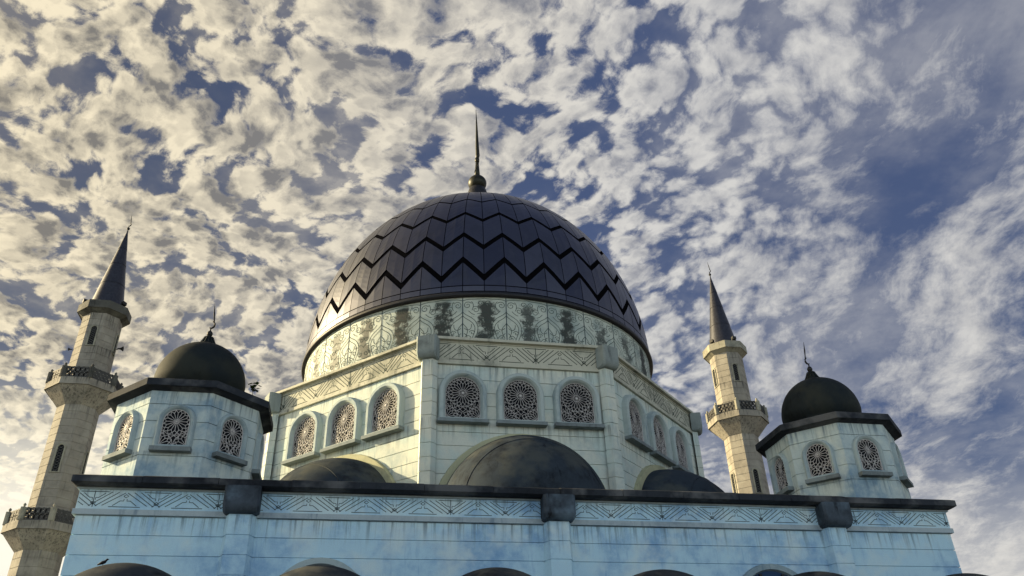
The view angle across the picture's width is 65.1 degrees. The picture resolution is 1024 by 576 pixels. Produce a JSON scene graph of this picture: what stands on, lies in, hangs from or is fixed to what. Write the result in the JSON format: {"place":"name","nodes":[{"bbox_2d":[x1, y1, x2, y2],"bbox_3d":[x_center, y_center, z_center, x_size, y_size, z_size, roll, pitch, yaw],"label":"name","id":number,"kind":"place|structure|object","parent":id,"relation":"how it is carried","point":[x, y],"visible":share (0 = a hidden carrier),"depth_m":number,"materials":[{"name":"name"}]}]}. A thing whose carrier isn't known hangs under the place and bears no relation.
{"place":"outdoors","nodes":[
{"label":"outdoors","id":0,"kind":"place"},
{"bbox_2d":[60,474,961,575],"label":"prayer hall","id":1,"kind":"structure","parent":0,"point":[187,526],"depth_m":19.39,"materials":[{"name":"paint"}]},
{"bbox_2d":[100,306,272,479],"bbox_3d":[-8.564,2.939,21.865,3.991,5.830,3.991,4,-32,-10],"label":"corner turret","id":2,"kind":"object","parent":1,"relation":"on","point":[193,409],"visible":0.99,"depth_m":19.94,"materials":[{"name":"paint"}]},
{"bbox_2d":[102,410,138,462],"bbox_3d":[-9.564,3.560,19.687,0.940,1.250,0.190,-21,-37,28],"label":"window","id":3,"kind":"structure","parent":2,"relation":"in","point":[125,429],"depth_m":19.67,"materials":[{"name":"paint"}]},
{"bbox_2d":[148,404,196,453],"bbox_3d":[-8.179,3.370,19.458,0.940,1.250,0.190,4,-32,-10],"label":"window","id":4,"kind":"structure","parent":2,"relation":"in","point":[174,432],"depth_m":19.46,"materials":[{"name":"white stone"}]},
{"bbox_2d":[211,414,247,466],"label":"window","id":5,"kind":"structure","parent":2,"relation":"in","point":[230,442],"depth_m":20.11,"materials":[{"name":"white stone"}]},
{"bbox_2d":[248,382,261,394],"bbox_3d":[-6.970,2.828,21.600,0.316,0.629,0.311,-20,-36,26],"label":"loudspeaker","id":6,"kind":"object","parent":2,"relation":"on","point":[253,388],"visible":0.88,"depth_m":21.71,"materials":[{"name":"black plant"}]},
{"bbox_2d":[251,433,263,479],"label":"window","id":7,"kind":"structure","parent":2,"relation":"in","point":[259,447],"depth_m":20.99,"materials":[{"name":"white stone"}]},
{"bbox_2d":[283,557,355,573],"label":"window","id":8,"kind":"structure","parent":1,"relation":"in","point":[313,561],"depth_m":18.30,"materials":[{"name":"white stone"}]},
{"bbox_2d":[261,334,723,491],"bbox_3d":[-0.942,7.882,30.443,16.802,6.015,18.590,4,-32,-10],"label":"octagon storey","id":9,"kind":"object","parent":1,"relation":"on","point":[436,409],"visible":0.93,"depth_m":25.54,"materials":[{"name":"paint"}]},
{"bbox_2d":[281,410,322,466],"bbox_3d":[-7.099,4.999,27.262,1.580,1.805,0.270,-21,-37,28],"label":"window","id":10,"kind":"structure","parent":9,"relation":"in","point":[304,437],"depth_m":27.25,"materials":[{"name":"white stone"}]},
{"bbox_2d":[319,397,362,454],"bbox_3d":[-5.591,4.416,26.404,1.580,1.805,0.270,-21,-37,28],"label":"window","id":11,"kind":"structure","parent":9,"relation":"in","point":[343,426],"depth_m":26.39,"materials":[{"name":"white stone"}]},
{"bbox_2d":[361,382,404,441],"bbox_3d":[-4.084,3.832,25.546,1.580,1.805,0.270,-21,-37,28],"label":"window","id":12,"kind":"structure","parent":9,"relation":"in","point":[385,409],"depth_m":25.53,"materials":[{"name":"white stone"}]},
{"bbox_2d":[437,370,488,425],"bbox_3d":[-1.516,3.345,24.903,1.580,1.805,0.270,4,-32,-10],"label":"window","id":13,"kind":"structure","parent":9,"relation":"in","point":[462,394],"depth_m":24.90,"materials":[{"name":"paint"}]},
{"bbox_2d":[301,115,652,381],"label":"dome","id":14,"kind":"structure","parent":9,"relation":"on","point":[477,260],"depth_m":29.41,"materials":[{"name":"tile"}]},
{"bbox_2d":[496,373,547,427],"bbox_3d":[0.283,3.476,25.214,1.580,1.805,0.270,4,-32,-10],"label":"window","id":15,"kind":"structure","parent":9,"relation":"in","point":[519,396],"depth_m":25.20,"materials":[{"name":"white stone"}]},
{"bbox_2d":[553,376,604,430],"bbox_3d":[2.082,3.607,25.525,1.580,1.805,0.270,4,-32,-10],"label":"window","id":16,"kind":"structure","parent":9,"relation":"in","point":[576,401],"depth_m":25.51,"materials":[{"name":"white stone"}]},
{"bbox_2d":[622,395,653,452],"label":"window","id":17,"kind":"structure","parent":9,"relation":"in","point":[636,432],"depth_m":26.97,"materials":[{"name":"white stone"}]},
{"bbox_2d":[647,411,676,466],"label":"window","id":18,"kind":"structure","parent":9,"relation":"in","point":[659,436],"depth_m":28.29,"materials":[{"name":"white stone"}]},
{"bbox_2d":[669,427,693,472],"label":"window","id":19,"kind":"structure","parent":9,"relation":"in","point":[681,451],"depth_m":29.67,"materials":[{"name":"white stone"}]},
{"bbox_2d":[743,564,796,575],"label":"window","id":20,"kind":"structure","parent":1,"relation":"in","point":[763,569],"depth_m":20.17,"materials":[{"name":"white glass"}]},
{"bbox_2d":[755,342,913,498],"bbox_3d":[9.723,4.268,25.028,3.991,5.830,3.991,4,-32,-10],"label":"corner turret","id":21,"kind":"object","parent":1,"relation":"on","point":[827,437],"visible":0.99,"depth_m":23.12,"materials":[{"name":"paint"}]},
{"bbox_2d":[771,453,793,494],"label":"window","id":22,"kind":"structure","parent":21,"relation":"in","point":[780,470],"depth_m":23.83,"materials":[{"name":"white stone"}]},
{"bbox_2d":[802,439,840,484],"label":"window","id":23,"kind":"structure","parent":21,"relation":"in","point":[818,456],"depth_m":22.84,"materials":[{"name":"white stone"}]},
{"bbox_2d":[852,435,893,477],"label":"window","id":24,"kind":"structure","parent":21,"relation":"in","point":[869,457],"depth_m":22.62,"materials":[{"name":"white stone"}]},
{"bbox_2d":[890,442,913,487],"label":"window","id":25,"kind":"structure","parent":21,"relation":"in","point":[899,463],"depth_m":23.09,"materials":[{"name":"white stone"}]},
{"bbox_2d":[0,0,1023,575],"label":"sky","id":26,"kind":"structure","parent":0,"point":[847,176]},
{"label":"ground","id":27,"kind":"structure","parent":0,"visible":0},
{"bbox_2d":[0,216,131,575],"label":"minaret","id":28,"kind":"object","parent":27,"relation":"on","point":[78,390],"visible":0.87,"depth_m":51.07,"materials":[{"name":"stone"}]},
{"bbox_2d":[49,443,65,471],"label":"window","id":29,"kind":"structure","parent":28,"relation":"in","point":[60,449],"depth_m":49.59,"materials":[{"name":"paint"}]},
{"bbox_2d":[80,450,88,473],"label":"window","id":30,"kind":"structure","parent":28,"relation":"in","point":[86,456],"depth_m":50.88,"materials":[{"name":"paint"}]},
{"bbox_2d":[85,324,98,345],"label":"window","id":31,"kind":"structure","parent":28,"relation":"in","point":[93,331],"depth_m":54.12,"materials":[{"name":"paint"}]},
{"bbox_2d":[112,334,118,355],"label":"window","id":32,"kind":"structure","parent":28,"relation":"in","point":[117,336],"depth_m":55.32,"materials":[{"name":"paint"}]},
{"bbox_2d":[74,563,986,575],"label":"portico","id":33,"kind":"structure","parent":27,"relation":"on","point":[124,569],"depth_m":15.58,"materials":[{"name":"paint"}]},
{"bbox_2d":[97,559,108,564],"bbox_3d":[-7.881,5.289,15.456,0.188,0.156,0.099,13,-35,-22],"label":"bird","id":34,"kind":"object","parent":33,"relation":"on","point":[103,562],"visible":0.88,"depth_m":15.43},
{"bbox_2d":[702,265,769,493],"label":"minaret","id":35,"kind":"object","parent":27,"relation":"on","point":[737,421],"visible":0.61,"depth_m":60.18,"materials":[{"name":"stone"}]},
{"bbox_2d":[712,368,717,388],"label":"window","id":36,"kind":"structure","parent":35,"relation":"in","point":[714,374],"depth_m":62.77,"materials":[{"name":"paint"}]},
{"bbox_2d":[731,472,737,492],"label":"window","id":37,"kind":"structure","parent":35,"relation":"in","point":[734,486],"depth_m":58.36,"materials":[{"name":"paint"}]},
{"bbox_2d":[731,362,740,380],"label":"window","id":38,"kind":"structure","parent":35,"relation":"in","point":[735,369],"depth_m":62.02,"materials":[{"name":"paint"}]},
{"bbox_2d":[751,468,762,492],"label":"window","id":39,"kind":"structure","parent":35,"relation":"in","point":[755,472],"depth_m":57.47,"materials":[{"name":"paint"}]}
]}

